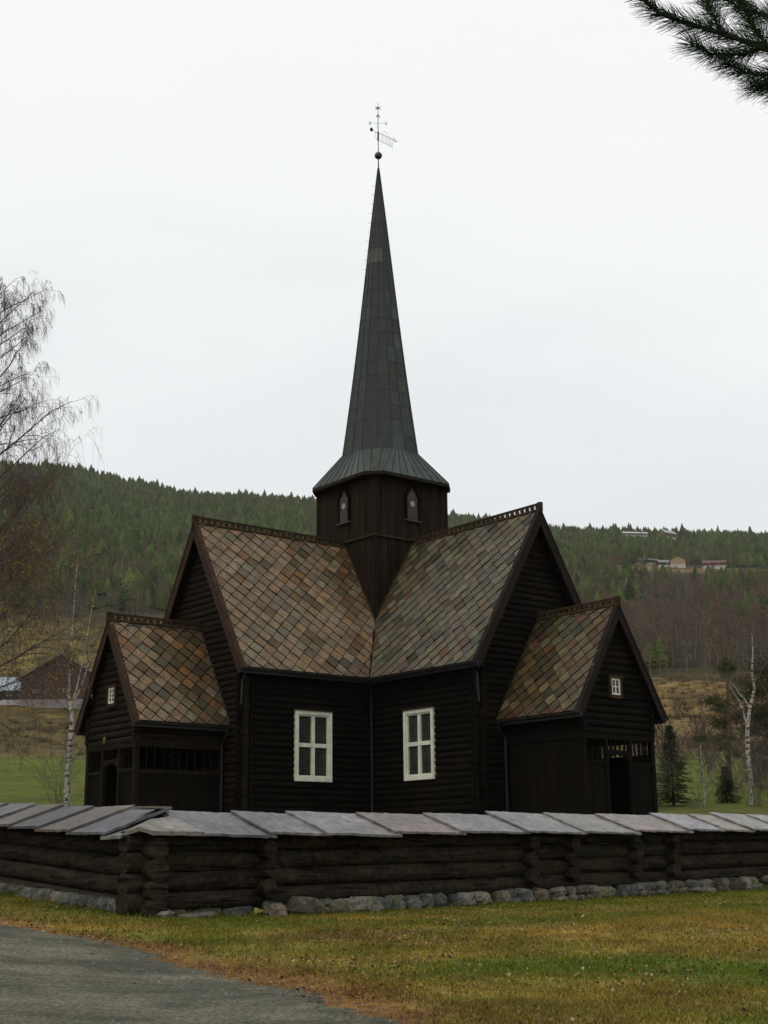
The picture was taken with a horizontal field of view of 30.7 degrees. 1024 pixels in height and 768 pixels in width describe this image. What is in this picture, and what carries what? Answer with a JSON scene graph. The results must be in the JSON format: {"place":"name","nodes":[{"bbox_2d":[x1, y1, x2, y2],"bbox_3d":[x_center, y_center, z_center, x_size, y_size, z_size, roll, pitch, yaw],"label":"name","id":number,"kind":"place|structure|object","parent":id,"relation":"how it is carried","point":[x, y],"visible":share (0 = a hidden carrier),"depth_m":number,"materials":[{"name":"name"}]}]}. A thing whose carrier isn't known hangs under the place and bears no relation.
{"place":"outdoors","nodes":[
{"label":"outdoors","id":0,"kind":"place"},
{"bbox_2d":[0,925,401,1023],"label":"gravel path","id":1,"kind":"structure","parent":0,"point":[88,1009],"depth_m":10.86,"materials":[{"name":"grey gravel"}]},
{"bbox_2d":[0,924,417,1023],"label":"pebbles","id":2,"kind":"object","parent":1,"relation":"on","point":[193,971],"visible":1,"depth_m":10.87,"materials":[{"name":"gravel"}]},
{"bbox_2d":[0,719,767,1023],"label":"ground","id":3,"kind":"structure","parent":0,"point":[13,791],"depth_m":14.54,"materials":[{"name":"green plant"}]},
{"bbox_2d":[6,718,84,805],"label":"bare shrub","id":4,"kind":"object","parent":3,"relation":"on","point":[56,782],"visible":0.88,"depth_m":65.86,"materials":[{"name":"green plant"}]},
{"bbox_2d":[0,270,104,800],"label":"weeping birch","id":5,"kind":"object","parent":3,"relation":"on","point":[17,571],"visible":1,"depth_m":39.09,"materials":[{"name":"brown plant"}]},
{"bbox_2d":[26,539,122,805],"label":"birch","id":6,"kind":"object","parent":3,"relation":"on","point":[71,724],"visible":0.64,"depth_m":69.96,"materials":[{"name":"white plant"}]},
{"bbox_2d":[73,106,668,814],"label":"church","id":7,"kind":"structure","parent":3,"relation":"on","point":[387,640],"depth_m":53.15,"materials":[{"name":"brown wood"}]},
{"bbox_2d":[106,684,118,707],"bbox_3d":[-10.021,6.807,51.792,0.210,0.820,0.720,11,-18,-38],"label":"gable window","id":8,"kind":"structure","parent":7,"relation":"in","point":[111,701],"depth_m":51.70,"materials":[{"name":"white wood"}]},
{"bbox_2d":[293,708,333,781],"bbox_3d":[-2.702,8.903,53.339,1.857,2.697,0.220,11,-18,-38],"label":"window","id":9,"kind":"structure","parent":7,"relation":"in","point":[312,742],"depth_m":53.37,"materials":[{"name":"white paint"}]},
{"bbox_2d":[401,705,435,780],"bbox_3d":[1.332,8.761,52.932,0.220,2.697,1.857,11,-18,-38],"label":"window","id":10,"kind":"structure","parent":7,"relation":"in","point":[418,723],"depth_m":52.98,"materials":[{"name":"white paint"}]},
{"bbox_2d":[606,675,622,698],"bbox_3d":[8.183,6.223,49.727,0.720,0.820,0.210,11,-18,-38],"label":"gable window","id":11,"kind":"structure","parent":7,"relation":"in","point":[615,687],"depth_m":49.65,"materials":[{"name":"white wood"}]},
{"bbox_2d":[0,802,767,917],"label":"log wall","id":12,"kind":"structure","parent":3,"relation":"on","point":[160,861],"depth_m":20.58,"materials":[{"name":"wood"}]},
{"bbox_2d":[0,889,767,1023],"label":"fallen leaves","id":13,"kind":"object","parent":3,"relation":"on","point":[508,974],"visible":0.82,"depth_m":13.45,"materials":[{"name":"brown plant"}]},
{"bbox_2d":[618,725,695,807],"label":"bare shrub","id":14,"kind":"object","parent":3,"relation":"on","point":[659,765],"visible":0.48,"depth_m":69.46,"materials":[{"name":"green plant"}]},
{"bbox_2d":[656,725,701,805],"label":"young spruce","id":15,"kind":"object","parent":3,"relation":"on","point":[674,798],"visible":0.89,"depth_m":70.76,"materials":[{"name":"green plant"}]},
{"bbox_2d":[625,0,767,113],"bbox_3d":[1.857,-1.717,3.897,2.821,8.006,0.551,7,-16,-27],"label":"pine tree","id":16,"kind":"object","parent":3,"relation":"on","point":[726,58],"visible":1,"depth_m":3.37,"materials":[{"name":"green plant"}]},
{"bbox_2d":[679,733,722,804],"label":"birch","id":17,"kind":"object","parent":3,"relation":"on","point":[701,765],"visible":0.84,"depth_m":70.89,"materials":[{"name":"grey plant"}]},
{"bbox_2d":[656,737,752,808],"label":"bare shrub","id":18,"kind":"object","parent":3,"relation":"on","point":[699,796],"visible":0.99,"depth_m":68.42,"materials":[{"name":"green plant"}]},
{"bbox_2d":[659,693,767,796],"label":"bare shrub","id":19,"kind":"object","parent":3,"relation":"on","point":[725,750],"visible":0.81,"depth_m":78.94,"materials":[{"name":"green plant"}]},
{"bbox_2d":[687,654,756,792],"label":"birch","id":20,"kind":"object","parent":3,"relation":"on","point":[721,706],"visible":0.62,"depth_m":84.49,"materials":[{"name":"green plant"}]},
{"bbox_2d":[686,717,767,802],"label":"bare shrub","id":21,"kind":"object","parent":3,"relation":"on","point":[766,762],"visible":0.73,"depth_m":72.77,"materials":[{"name":"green plant"}]},
{"bbox_2d":[718,701,738,738],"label":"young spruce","id":22,"kind":"object","parent":3,"relation":"on","point":[726,726],"visible":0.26,"depth_m":198.28,"materials":[{"name":"green plant"}]},
{"bbox_2d":[713,766,743,802],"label":"young spruce","id":23,"kind":"object","parent":3,"relation":"on","point":[726,791],"visible":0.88,"depth_m":72.57,"materials":[{"name":"green plant"}]},
{"bbox_2d":[701,618,767,804],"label":"birch","id":24,"kind":"object","parent":3,"relation":"on","point":[747,728],"visible":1,"depth_m":71.77,"materials":[{"name":"white plant"}]},
{"bbox_2d":[715,746,767,806],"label":"bare shrub","id":25,"kind":"object","parent":3,"relation":"on","point":[756,783],"visible":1,"depth_m":68.70,"materials":[{"name":"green plant"}]},
{"bbox_2d":[721,652,767,788],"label":"birch","id":26,"kind":"object","parent":3,"relation":"on","point":[760,715],"visible":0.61,"depth_m":88.88,"materials":[{"name":"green plant"}]},
{"bbox_2d":[0,488,767,726],"bbox_3d":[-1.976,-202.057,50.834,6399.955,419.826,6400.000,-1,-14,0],"label":"hill","id":27,"kind":"structure","parent":0,"point":[101,611],"depth_m":453.29,"materials":[{"name":"brown plant"}]},
{"bbox_2d":[0,677,20,704],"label":"barn annex","id":28,"kind":"object","parent":27,"relation":"on","point":[3,701],"visible":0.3,"depth_m":331.43,"materials":[{"name":"white metal"}]},
{"bbox_2d":[17,653,91,708],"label":"barn","id":29,"kind":"structure","parent":27,"relation":"on","point":[64,702],"depth_m":329.92,"materials":[{"name":"brown wood"}]},
{"bbox_2d":[0,458,767,667],"bbox_3d":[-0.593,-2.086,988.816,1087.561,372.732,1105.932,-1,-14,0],"label":"conifer forest","id":30,"kind":"object","parent":27,"relation":"on","point":[133,512],"visible":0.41,"depth_m":1041.78,"materials":[{"name":"green plant"}]},
{"bbox_2d":[0,465,767,680],"bbox_3d":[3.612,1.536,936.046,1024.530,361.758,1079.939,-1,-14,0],"label":"bare birch wood","id":31,"kind":"object","parent":27,"relation":"on","point":[643,617],"visible":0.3,"depth_m":624.74,"materials":[{"name":"brown plant"}]},
{"bbox_2d":[0,622,767,755],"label":"meadow brush","id":32,"kind":"object","parent":27,"relation":"on","point":[675,716],"visible":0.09,"depth_m":263.58,"materials":[{"name":"plant"}]},
{"bbox_2d":[621,532,647,537],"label":"hilltop shed","id":33,"kind":"structure","parent":27,"relation":"on","point":[644,534],"depth_m":1434.32,"materials":[{"name":"white"}]},
{"bbox_2d":[645,558,658,564],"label":"log cabin","id":34,"kind":"object","parent":27,"relation":"on","point":[649,561],"visible":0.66,"depth_m":1004.30,"materials":[{"name":"grey"}]},
{"bbox_2d":[655,560,669,566],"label":"log cabin","id":35,"kind":"object","parent":27,"relation":"on","point":[666,563],"visible":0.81,"depth_m":991.89,"materials":[{"name":"white wood"}]},
{"bbox_2d":[656,529,676,539],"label":"hilltop barn","id":36,"kind":"structure","parent":27,"relation":"on","point":[672,534],"depth_m":1428.21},
{"bbox_2d":[669,555,685,567],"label":"farmhouse","id":37,"kind":"object","parent":27,"relation":"on","point":[678,561],"visible":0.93,"depth_m":988.32,"materials":[{"name":"beige wood"}]},
{"bbox_2d":[602,659,767,781],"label":"meadow birches","id":38,"kind":"object","parent":27,"relation":"on","point":[698,717],"visible":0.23,"depth_m":121.92,"materials":[{"name":"brown plant"}]},
{"bbox_2d":[701,560,725,568],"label":"red farmhouse","id":39,"kind":"object","parent":27,"relation":"on","point":[719,563],"visible":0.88,"depth_m":982.23,"materials":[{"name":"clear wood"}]},
{"bbox_2d":[0,0,767,533],"label":"sky","id":40,"kind":"structure","parent":0,"point":[576,210],"materials":[{"name":"white"}]}
]}

